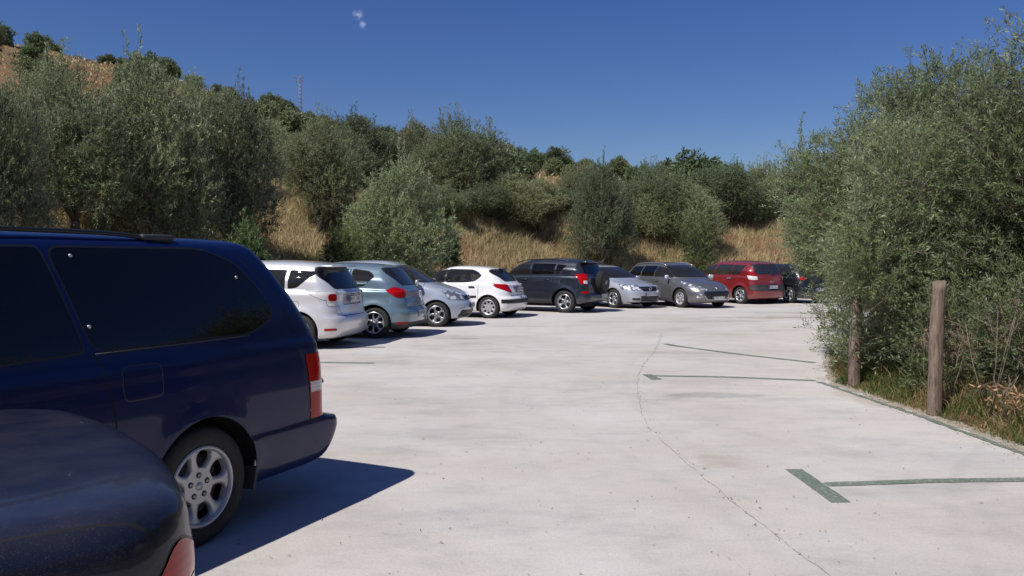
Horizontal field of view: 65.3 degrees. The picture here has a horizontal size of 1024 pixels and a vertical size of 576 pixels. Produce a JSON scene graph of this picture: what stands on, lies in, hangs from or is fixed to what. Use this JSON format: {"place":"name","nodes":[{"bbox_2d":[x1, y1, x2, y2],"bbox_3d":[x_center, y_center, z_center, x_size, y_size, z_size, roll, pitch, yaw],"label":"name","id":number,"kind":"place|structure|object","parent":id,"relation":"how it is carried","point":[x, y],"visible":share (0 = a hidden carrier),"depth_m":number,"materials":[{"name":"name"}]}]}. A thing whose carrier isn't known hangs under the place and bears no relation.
{"place":"outdoors","nodes":[
{"label":"outdoors","id":0,"kind":"place"},
{"bbox_2d":[0,44,1023,441],"bbox_3d":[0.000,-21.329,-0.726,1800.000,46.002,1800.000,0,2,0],"label":"terrain","id":1,"kind":"structure","parent":0,"point":[4,72],"depth_m":40.38,"materials":[{"name":"soil"}]},
{"bbox_2d":[1,24,17,45],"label":"hill tree","id":2,"kind":"object","parent":1,"relation":"on","point":[7,41],"visible":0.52,"depth_m":147.76,"materials":[{"name":"green plant"}]},
{"bbox_2d":[16,43,40,59],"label":"hill tree","id":3,"kind":"object","parent":1,"relation":"on","point":[32,50],"visible":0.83,"depth_m":116.51,"materials":[{"name":"green plant"}]},
{"bbox_2d":[0,72,64,227],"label":"olive tree","id":4,"kind":"object","parent":1,"relation":"on","point":[17,177],"visible":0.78,"depth_m":15.35,"materials":[{"name":"green plant"}]},
{"bbox_2d":[0,51,75,142],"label":"olive tree","id":5,"kind":"object","parent":1,"relation":"on","point":[16,88],"visible":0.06,"depth_m":26.19,"materials":[{"name":"green plant"}]},
{"bbox_2d":[4,53,71,90],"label":"hill tree","id":6,"kind":"object","parent":1,"relation":"on","point":[29,63],"visible":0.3,"depth_m":61.83,"materials":[{"name":"green plant"}]},
{"bbox_2d":[24,31,55,57],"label":"hill tree","id":7,"kind":"object","parent":1,"relation":"on","point":[37,39],"visible":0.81,"depth_m":135.23,"materials":[{"name":"green plant"}]},
{"bbox_2d":[50,43,62,52],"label":"hill tree","id":8,"kind":"object","parent":1,"relation":"on","point":[57,48],"visible":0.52,"depth_m":158.66,"materials":[{"name":"green plant"}]},
{"bbox_2d":[8,36,150,229],"bbox_3d":[-11.065,-3.526,20.325,4.263,5.738,3.462,0,2,14],"label":"olive tree","id":9,"kind":"object","parent":1,"relation":"on","point":[83,132],"visible":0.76,"depth_m":19.81,"materials":[{"name":"green plant"}]},
{"bbox_2d":[95,55,106,63],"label":"hill tree","id":10,"kind":"object","parent":1,"relation":"on","point":[101,58],"visible":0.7,"depth_m":163.51,"materials":[{"name":"green plant"}]},
{"bbox_2d":[104,53,116,63],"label":"hill tree","id":11,"kind":"object","parent":1,"relation":"on","point":[110,57],"visible":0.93,"depth_m":164.31,"materials":[{"name":"green plant"}]},
{"bbox_2d":[110,53,175,96],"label":"hill tree","id":12,"kind":"object","parent":1,"relation":"on","point":[120,78],"visible":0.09,"depth_m":67.03,"materials":[{"name":"green plant"}]},
{"bbox_2d":[124,81,169,128],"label":"hill tree","id":13,"kind":"object","parent":1,"relation":"on","point":[145,95],"visible":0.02,"depth_m":58.41,"materials":[{"name":"green plant"}]},
{"bbox_2d":[133,50,170,70],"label":"hill tree","id":14,"kind":"object","parent":1,"relation":"on","point":[155,60],"visible":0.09,"depth_m":113.29,"materials":[{"name":"green plant"}]},
{"bbox_2d":[81,23,236,240],"bbox_3d":[-9.699,-3.547,21.837,4.271,7.328,4.071,-1,2,-20],"label":"olive tree","id":15,"kind":"object","parent":1,"relation":"on","point":[172,199],"visible":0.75,"depth_m":21.34,"materials":[{"name":"green plant"}]},
{"bbox_2d":[158,56,178,74],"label":"hill tree","id":16,"kind":"object","parent":1,"relation":"on","point":[172,66],"visible":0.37,"depth_m":158.76,"materials":[{"name":"green plant"}]},
{"bbox_2d":[172,66,180,78],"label":"hill tree","id":17,"kind":"object","parent":1,"relation":"on","point":[178,72],"visible":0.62,"depth_m":171.17,"materials":[{"name":"green plant"}]},
{"bbox_2d":[148,67,236,143],"bbox_3d":[-12.408,-6.352,31.712,3.803,4.913,3.861,1,2,30],"label":"olive tree","id":18,"kind":"object","parent":1,"relation":"on","point":[187,90],"visible":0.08,"depth_m":31.41,"materials":[{"name":"green plant"}]},
{"bbox_2d":[183,72,205,95],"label":"hill tree","id":19,"kind":"object","parent":1,"relation":"on","point":[197,78],"visible":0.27,"depth_m":133.63,"materials":[{"name":"green plant"}]},
{"bbox_2d":[173,68,290,249],"bbox_3d":[-8.545,-3.488,24.521,3.744,6.429,3.991,0,2,-1],"label":"olive tree","id":20,"kind":"object","parent":1,"relation":"on","point":[237,145],"visible":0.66,"depth_m":23.80,"materials":[{"name":"green plant"}]},
{"bbox_2d":[224,206,280,259],"bbox_3d":[-6.986,-0.437,20.963,1.815,3.494,1.682,1,2,15],"label":"shrub","id":21,"kind":"object","parent":1,"relation":"on","point":[251,241],"visible":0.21,"depth_m":20.90,"materials":[{"name":"green plant"}]},
{"bbox_2d":[247,94,280,125],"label":"hill tree","id":22,"kind":"object","parent":1,"relation":"on","point":[265,106],"visible":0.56,"depth_m":93.21,"materials":[{"name":"green plant"}]},
{"bbox_2d":[261,91,282,102],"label":"hill tree","id":23,"kind":"object","parent":1,"relation":"on","point":[271,97],"visible":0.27,"depth_m":173.10,"materials":[{"name":"green plant"}]},
{"bbox_2d":[254,109,301,178],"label":"olive tree","id":24,"kind":"object","parent":1,"relation":"on","point":[276,131],"visible":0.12,"depth_m":37.24,"materials":[{"name":"green plant"}]},
{"bbox_2d":[274,99,301,116],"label":"hill tree","id":25,"kind":"object","parent":1,"relation":"on","point":[282,106],"visible":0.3,"depth_m":126.41,"materials":[{"name":"green plant"}]},
{"bbox_2d":[270,105,314,144],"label":"hill tree","id":26,"kind":"object","parent":1,"relation":"on","point":[291,121],"visible":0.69,"depth_m":81.05,"materials":[{"name":"green plant"}]},
{"bbox_2d":[295,76,303,110],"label":"lattice mast","id":27,"kind":"object","parent":1,"relation":"on","point":[299,80],"visible":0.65,"depth_m":166.56,"materials":[{"name":"silver metal"}]},
{"bbox_2d":[297,110,320,123],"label":"hill tree","id":28,"kind":"object","parent":1,"relation":"on","point":[313,115],"visible":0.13,"depth_m":118.86,"materials":[{"name":"green plant"}]},
{"bbox_2d":[0,44,622,195],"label":"hill grass","id":29,"kind":"structure","parent":1,"relation":"on","point":[72,62],"depth_m":125.27,"materials":[{"name":"plant"}]},
{"bbox_2d":[270,102,370,234],"bbox_3d":[-7.376,-4.491,30.962,3.865,5.368,3.807,0,2,12],"label":"olive tree","id":30,"kind":"object","parent":1,"relation":"on","point":[336,182],"visible":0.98,"depth_m":30.20,"materials":[{"name":"green plant"}]},
{"bbox_2d":[316,219,370,262],"bbox_3d":[-5.571,-0.767,26.470,1.778,3.148,1.620,1,2,35],"label":"shrub","id":31,"kind":"object","parent":1,"relation":"on","point":[342,250],"visible":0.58,"depth_m":26.20,"materials":[{"name":"green plant"}]},
{"bbox_2d":[325,118,381,190],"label":"olive tree","id":32,"kind":"object","parent":1,"relation":"on","point":[368,159],"visible":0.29,"depth_m":39.47,"materials":[{"name":"green plant"}]},
{"bbox_2d":[319,101,411,192],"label":"olive tree","id":33,"kind":"object","parent":1,"relation":"on","point":[388,152],"visible":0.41,"depth_m":44.92,"materials":[{"name":"green plant"}]},
{"bbox_2d":[376,125,396,134],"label":"hill tree","id":34,"kind":"object","parent":1,"relation":"on","point":[388,128],"visible":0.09,"depth_m":158.23,"materials":[{"name":"green plant"}]},
{"bbox_2d":[336,136,467,274],"bbox_3d":[-3.959,-2.327,28.639,4.596,6.073,4.866,0,2,-13],"label":"olive tree","id":35,"kind":"object","parent":1,"relation":"on","point":[387,228],"visible":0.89,"depth_m":27.63,"materials":[{"name":"green plant"}]},
{"bbox_2d":[6,166,803,275],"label":"dry grass","id":36,"kind":"structure","parent":1,"relation":"on","point":[312,243],"depth_m":37.09,"materials":[{"name":"plant"}]},
{"bbox_2d":[388,107,435,189],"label":"olive tree","id":37,"kind":"object","parent":1,"relation":"on","point":[411,138],"visible":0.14,"depth_m":49.08,"materials":[{"name":"green plant"}]},
{"bbox_2d":[396,125,440,145],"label":"hill tree","id":38,"kind":"object","parent":1,"relation":"on","point":[423,134],"visible":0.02,"depth_m":87.01,"materials":[{"name":"green plant"}]},
{"bbox_2d":[416,179,471,222],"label":"olive tree","id":39,"kind":"object","parent":1,"relation":"on","point":[448,195],"visible":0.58,"depth_m":36.03,"materials":[{"name":"green plant"}]},
{"bbox_2d":[435,220,464,268],"bbox_3d":[-2.480,-1.093,30.511,1.473,3.294,1.266,0,2,0],"label":"shrub","id":40,"kind":"object","parent":1,"relation":"on","point":[456,261],"visible":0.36,"depth_m":30.35,"materials":[{"name":"green plant"}]},
{"bbox_2d":[398,101,516,196],"bbox_3d":[-2.655,-6.314,40.621,6.266,6.445,6.172,-1,2,-25],"label":"olive tree","id":41,"kind":"object","parent":1,"relation":"on","point":[476,155],"visible":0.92,"depth_m":39.68,"materials":[{"name":"green plant"}]},
{"bbox_2d":[456,176,514,219],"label":"olive tree","id":42,"kind":"object","parent":1,"relation":"on","point":[486,198],"visible":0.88,"depth_m":37.73,"materials":[{"name":"green plant"}]},
{"bbox_2d":[482,140,531,189],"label":"hill tree","id":43,"kind":"object","parent":1,"relation":"on","point":[518,168],"visible":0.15,"depth_m":52.68,"materials":[{"name":"green plant"}]},
{"bbox_2d":[507,145,528,162],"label":"hill tree","id":44,"kind":"object","parent":1,"relation":"on","point":[521,151],"visible":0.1,"depth_m":117.11,"materials":[{"name":"green plant"}]},
{"bbox_2d":[484,163,555,226],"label":"olive tree","id":45,"kind":"object","parent":1,"relation":"on","point":[529,206],"visible":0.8,"depth_m":38.86,"materials":[{"name":"green plant"}]},
{"bbox_2d":[508,146,532,178],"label":"hill tree","id":46,"kind":"object","parent":1,"relation":"on","point":[522,163],"visible":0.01,"depth_m":74.51,"materials":[{"name":"green plant"}]},
{"bbox_2d":[523,159,541,182],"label":"hill tree","id":47,"kind":"object","parent":1,"relation":"on","point":[531,172],"visible":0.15,"depth_m":79.12,"materials":[{"name":"green plant"}]},
{"bbox_2d":[525,150,545,170],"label":"hill tree","id":48,"kind":"object","parent":1,"relation":"on","point":[539,159],"visible":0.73,"depth_m":135.56,"materials":[{"name":"green plant"}]},
{"bbox_2d":[514,173,570,214],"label":"olive tree","id":49,"kind":"object","parent":1,"relation":"on","point":[548,186],"visible":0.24,"depth_m":40.90,"materials":[{"name":"green plant"}]},
{"bbox_2d":[541,156,565,176],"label":"hill tree","id":50,"kind":"object","parent":1,"relation":"on","point":[554,166],"visible":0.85,"depth_m":131.85,"materials":[{"name":"green plant"}]},
{"bbox_2d":[543,145,569,164],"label":"hill tree","id":51,"kind":"object","parent":1,"relation":"on","point":[556,152],"visible":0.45,"depth_m":147.55,"materials":[{"name":"green plant"}]},
{"bbox_2d":[546,186,578,211],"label":"olive tree","id":52,"kind":"object","parent":1,"relation":"on","point":[569,194],"visible":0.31,"depth_m":42.20,"materials":[{"name":"green plant"}]},
{"bbox_2d":[560,159,596,175],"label":"hill tree","id":53,"kind":"object","parent":1,"relation":"on","point":[571,166],"visible":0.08,"depth_m":84.80,"materials":[{"name":"green plant"}]},
{"bbox_2d":[554,157,607,192],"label":"olive tree","id":54,"kind":"object","parent":1,"relation":"on","point":[566,183],"visible":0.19,"depth_m":44.23,"materials":[{"name":"green plant"}]},
{"bbox_2d":[561,146,642,266],"bbox_3d":[4.385,-3.366,37.328,4.073,6.527,3.820,-1,2,-29],"label":"olive tree","id":55,"kind":"object","parent":1,"relation":"on","point":[600,211],"visible":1,"depth_m":36.81,"materials":[{"name":"green plant"}]},
{"bbox_2d":[608,155,629,180],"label":"hill tree","id":56,"kind":"object","parent":1,"relation":"on","point":[618,163],"visible":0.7,"depth_m":143.81,"materials":[{"name":"green plant"}]},
{"bbox_2d":[624,164,642,182],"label":"hill tree","id":57,"kind":"object","parent":1,"relation":"on","point":[629,175],"visible":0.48,"depth_m":123.48,"materials":[{"name":"green plant"}]},
{"bbox_2d":[616,173,662,216],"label":"olive tree","id":58,"kind":"object","parent":1,"relation":"on","point":[630,186],"visible":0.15,"depth_m":41.93,"materials":[{"name":"green plant"}]},
{"bbox_2d":[624,188,684,241],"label":"olive tree","id":59,"kind":"object","parent":1,"relation":"on","point":[648,223],"visible":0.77,"depth_m":41.15,"materials":[{"name":"green plant"}]},
{"bbox_2d":[624,155,697,232],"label":"olive tree","id":60,"kind":"object","parent":1,"relation":"on","point":[665,185],"visible":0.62,"depth_m":41.79,"materials":[{"name":"green plant"}]},
{"bbox_2d":[650,146,722,190],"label":"hill tree","id":61,"kind":"object","parent":1,"relation":"on","point":[687,163],"visible":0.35,"depth_m":52.54,"materials":[{"name":"green plant"}]},
{"bbox_2d":[663,172,731,251],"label":"olive tree","id":62,"kind":"object","parent":1,"relation":"on","point":[701,198],"visible":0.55,"depth_m":41.34,"materials":[{"name":"green plant"}]},
{"bbox_2d":[671,210,725,271],"bbox_3d":[8.919,-1.424,38.600,2.564,4.845,2.274,0,2,0],"label":"shrub","id":63,"kind":"object","parent":1,"relation":"on","point":[704,251],"visible":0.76,"depth_m":38.47,"materials":[{"name":"green plant"}]},
{"bbox_2d":[690,154,768,225],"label":"olive tree","id":64,"kind":"object","parent":1,"relation":"on","point":[725,183],"visible":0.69,"depth_m":44.73,"materials":[{"name":"green plant"}]},
{"bbox_2d":[720,176,778,227],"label":"olive tree","id":65,"kind":"object","parent":1,"relation":"on","point":[758,216],"visible":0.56,"depth_m":45.15,"materials":[{"name":"green plant"}]},
{"bbox_2d":[747,155,799,217],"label":"olive tree","id":66,"kind":"object","parent":1,"relation":"on","point":[761,173],"visible":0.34,"depth_m":45.91,"materials":[{"name":"green plant"}]},
{"bbox_2d":[763,173,804,216],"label":"olive tree","id":67,"kind":"object","parent":1,"relation":"on","point":[782,194],"visible":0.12,"depth_m":45.85,"materials":[{"name":"green plant"}]},
{"bbox_2d":[771,160,826,214],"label":"olive tree","id":68,"kind":"object","parent":1,"relation":"on","point":[792,191],"visible":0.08,"depth_m":45.26,"materials":[{"name":"green plant"}]},
{"bbox_2d":[753,16,1023,375],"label":"olive tree","id":69,"kind":"object","parent":1,"relation":"on","point":[863,233],"visible":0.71,"depth_m":10.48,"materials":[{"name":"green plant"}]},
{"bbox_2d":[822,319,1023,451],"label":"verge grass","id":70,"kind":"structure","parent":1,"relation":"on","point":[888,377],"depth_m":8.72,"materials":[{"name":"green plant"}]},
{"bbox_2d":[848,295,862,385],"bbox_3d":[4.378,0.822,10.188,0.154,1.464,0.132,0,2,-12],"label":"wooden post","id":71,"kind":"object","parent":70,"relation":"on","point":[854,369],"visible":0.71,"depth_m":10.13,"materials":[{"name":"brown wood"}]},
{"bbox_2d":[926,280,946,415],"bbox_3d":[4.384,0.769,8.265,0.186,1.700,0.140,0,2,-12],"label":"wooden post","id":72,"kind":"object","parent":70,"relation":"on","point":[935,357],"visible":0.81,"depth_m":8.22,"materials":[{"name":"brown wood"}]},
{"bbox_2d":[969,375,1023,427],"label":"withered plant","id":73,"kind":"object","parent":70,"relation":"on","point":[1007,395],"visible":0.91,"depth_m":7.61,"materials":[{"name":"brown plant"}]},
{"bbox_2d":[911,327,955,384],"bbox_3d":[4.801,0.840,9.003,0.520,0.868,0.494,0,2,0],"label":"weed","id":74,"kind":"object","parent":1,"relation":"on","point":[926,346],"visible":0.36,"depth_m":9.09,"materials":[{"name":"green plant"}]},
{"bbox_2d":[913,316,979,404],"bbox_3d":[4.681,0.787,8.423,0.671,1.022,0.606,0,2,0],"label":"weed","id":75,"kind":"object","parent":1,"relation":"on","point":[947,357],"visible":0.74,"depth_m":8.46,"materials":[{"name":"green plant"}]},
{"bbox_2d":[874,4,1023,415],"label":"olive tree","id":76,"kind":"object","parent":1,"relation":"on","point":[997,278],"visible":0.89,"depth_m":9.05,"materials":[{"name":"green plant"}]},
{"bbox_2d":[946,274,1023,416],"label":"weed","id":77,"kind":"object","parent":1,"relation":"on","point":[1011,334],"visible":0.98,"depth_m":7.83,"materials":[{"name":"green plant"}]},
{"bbox_2d":[0,0,1023,174],"label":"sky","id":78,"kind":"structure","parent":0,"point":[638,80],"materials":[{"name":"blue"}]},
{"bbox_2d":[195,295,1023,575],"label":"car park floor","id":79,"kind":"structure","parent":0,"point":[592,522],"depth_m":6.22,"materials":[{"name":"concrete"}]},
{"bbox_2d":[0,409,194,575],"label":"saloon car","id":80,"kind":"object","parent":79,"relation":"on","point":[82,496],"visible":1,"depth_m":1.74,"materials":[{"name":"blue paint"}]},
{"bbox_2d":[0,226,336,546],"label":"minivan","id":81,"kind":"object","parent":79,"relation":"on","point":[194,365],"visible":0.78,"depth_m":4.33,"materials":[{"name":"blue paint"}]},
{"bbox_2d":[261,258,367,340],"bbox_3d":[-5.076,0.244,15.489,4.452,1.667,2.106,0,2,11],"label":"people carrier","id":82,"kind":"object","parent":79,"relation":"on","point":[326,298],"visible":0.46,"depth_m":14.50,"materials":[{"name":"silver metal"}]},
{"bbox_2d":[270,270,286,287],"bbox_3d":[-4.577,-0.162,14.596,0.960,0.369,0.141,0,2,11],"label":"side window","id":83,"kind":"structure","parent":82,"relation":"in","point":[280,275],"depth_m":14.53,"materials":[{"name":"black glass"}]},
{"bbox_2d":[288,270,317,287],"bbox_3d":[-3.785,-0.158,14.463,0.520,0.325,0.135,0,2,5],"label":"side window","id":84,"kind":"structure","parent":82,"relation":"in","point":[296,277],"depth_m":14.45,"materials":[{"name":"black glass"}]},
{"bbox_2d":[318,267,356,287],"bbox_3d":[-3.245,-0.200,15.118,0.333,0.370,1.375,0,2,11],"label":"rear window","id":85,"kind":"structure","parent":82,"relation":"in","point":[337,277],"depth_m":14.87,"materials":[{"name":"black glass"}]},
{"bbox_2d":[337,262,426,337],"bbox_3d":[-4.037,0.224,17.497,4.293,1.569,2.086,0,2,10],"label":"hatchback","id":86,"kind":"object","parent":79,"relation":"on","point":[393,299],"visible":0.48,"depth_m":16.49,"materials":[{"name":"teal paint"}]},
{"bbox_2d":[331,256,474,326],"bbox_3d":[-2.992,0.037,20.232,4.077,1.757,2.016,0,2,7],"label":"people carrier","id":87,"kind":"object","parent":79,"relation":"on","point":[444,303],"visible":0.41,"depth_m":19.41,"materials":[{"name":"silver metal"}]},
{"bbox_2d":[406,267,429,279],"bbox_3d":[-2.438,-0.382,20.837,0.667,0.365,0.215,0,2,7],"label":"windshield","id":88,"kind":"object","parent":87,"relation":"in","point":[415,273],"depth_m":20.88,"materials":[{"name":"glass"}]},
{"bbox_2d":[430,262,527,317],"bbox_3d":[-1.569,0.024,23.418,4.051,1.567,2.066,1,2,21],"label":"hatchback","id":89,"kind":"object","parent":79,"relation":"on","point":[492,292],"visible":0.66,"depth_m":22.36,"materials":[{"name":"white paint"}]},
{"bbox_2d":[509,258,609,312],"bbox_3d":[0.947,-0.125,25.927,4.509,1.693,2.149,1,2,31],"label":"off roader","id":90,"kind":"object","parent":79,"relation":"on","point":[565,285],"visible":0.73,"depth_m":24.73,"materials":[{"name":"paint"}]},
{"bbox_2d":[509,264,530,273],"bbox_3d":[0.200,-0.605,25.476,0.943,0.355,0.159,1,2,35],"label":"side window","id":91,"kind":"structure","parent":90,"relation":"in","point":[523,269],"depth_m":25.35,"materials":[{"name":"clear glass"}]},
{"bbox_2d":[532,263,555,273],"bbox_3d":[1.001,-0.600,24.963,0.810,0.339,0.135,1,2,31],"label":"side window","id":92,"kind":"structure","parent":90,"relation":"in","point":[538,268],"depth_m":24.93,"materials":[{"name":"black glass"}]},
{"bbox_2d":[556,264,566,273],"bbox_3d":[1.528,-0.587,24.639,0.327,0.297,0.121,1,2,31],"label":"side window","id":93,"kind":"structure","parent":90,"relation":"in","point":[559,268],"depth_m":24.64,"materials":[{"name":"black glass"}]},
{"bbox_2d":[580,263,600,273],"bbox_3d":[2.498,-0.620,24.977,0.255,0.340,1.304,1,2,31],"label":"rear window","id":94,"kind":"structure","parent":90,"relation":"in","point":[589,268],"depth_m":24.80,"materials":[{"name":"blue glass"}]},
{"bbox_2d":[237,333,1017,575],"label":"leaf litter","id":95,"kind":"object","parent":79,"relation":"on","point":[732,476],"visible":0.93,"depth_m":7.04,"materials":[{"name":"brown plant"}]},
{"bbox_2d":[598,265,660,307],"bbox_3d":[3.287,-0.102,28.635,2.116,1.464,4.629,-1,2,-37],"label":"saloon car","id":96,"kind":"object","parent":79,"relation":"on","point":[625,286],"visible":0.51,"depth_m":27.01,"materials":[{"name":"silver metal"}]},
{"bbox_2d":[629,262,729,307],"bbox_3d":[5.910,-0.153,28.772,2.140,1.556,4.531,-1,2,-27],"label":"estate car","id":97,"kind":"object","parent":79,"relation":"on","point":[681,284],"visible":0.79,"depth_m":27.66,"materials":[{"name":"paint"}]},
{"bbox_2d":[636,334,828,574],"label":"concrete joint","id":98,"kind":"object","parent":79,"relation":"on","point":[713,484],"visible":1,"depth_m":5.75,"materials":[{"name":"grey concrete"}]},
{"bbox_2d":[655,375,814,380],"bbox_3d":[2.970,1.224,10.948,2.236,0.001,0.192,0,2,12],"label":"parking marking","id":99,"kind":"object","parent":79,"relation":"on","point":[735,377],"visible":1,"depth_m":10.94,"materials":[{"name":"green paint"}]},
{"bbox_2d":[670,345,814,362],"bbox_3d":[3.836,1.126,13.819,0.219,0.001,3.141,-1,2,-34],"label":"parking marking","id":100,"kind":"object","parent":79,"relation":"on","point":[749,355],"visible":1,"depth_m":13.48,"materials":[{"name":"green paint"}]},
{"bbox_2d":[702,259,784,303],"bbox_3d":[8.535,-0.311,31.211,2.126,1.706,4.295,-1,2,-30],"label":"people carrier","id":101,"kind":"object","parent":79,"relation":"on","point":[744,281],"visible":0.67,"depth_m":29.70,"materials":[{"name":"red paint"}]},
{"bbox_2d":[726,265,744,273],"bbox_3d":[8.928,-0.752,31.987,0.225,0.385,0.988,-1,2,-30],"label":"side window","id":102,"kind":"structure","parent":101,"relation":"in","point":[735,269],"depth_m":32.01,"materials":[{"name":"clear glass"}]},
{"bbox_2d":[762,265,772,273],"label":"window","id":103,"kind":"structure","parent":101,"relation":"in","point":[768,268],"depth_m":30.60,"materials":[{"name":"glass"}]},
{"bbox_2d":[776,263,829,302],"bbox_3d":[10.571,-0.228,31.772,2.056,1.502,4.223,-1,2,-28],"label":"hatchback","id":104,"kind":"object","parent":79,"relation":"on","point":[793,291],"visible":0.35,"depth_m":30.02,"materials":[{"name":"black paint"}]},
{"bbox_2d":[786,469,849,501],"bbox_3d":[2.170,1.403,5.711,0.135,0.001,0.841,0,2,-1],"label":"parking marking","id":105,"kind":"object","parent":79,"relation":"on","point":[822,489],"visible":1,"depth_m":5.66,"materials":[{"name":"green paint"}]},
{"bbox_2d":[818,382,1023,454],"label":"parking marking","id":106,"kind":"object","parent":79,"relation":"on","point":[965,432],"visible":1,"depth_m":7.94,"materials":[{"name":"green paint"}]},
{"bbox_2d":[823,477,1023,485],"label":"parking marking","id":107,"kind":"object","parent":79,"relation":"on","point":[906,481],"visible":1,"depth_m":5.78,"materials":[{"name":"green paint"}]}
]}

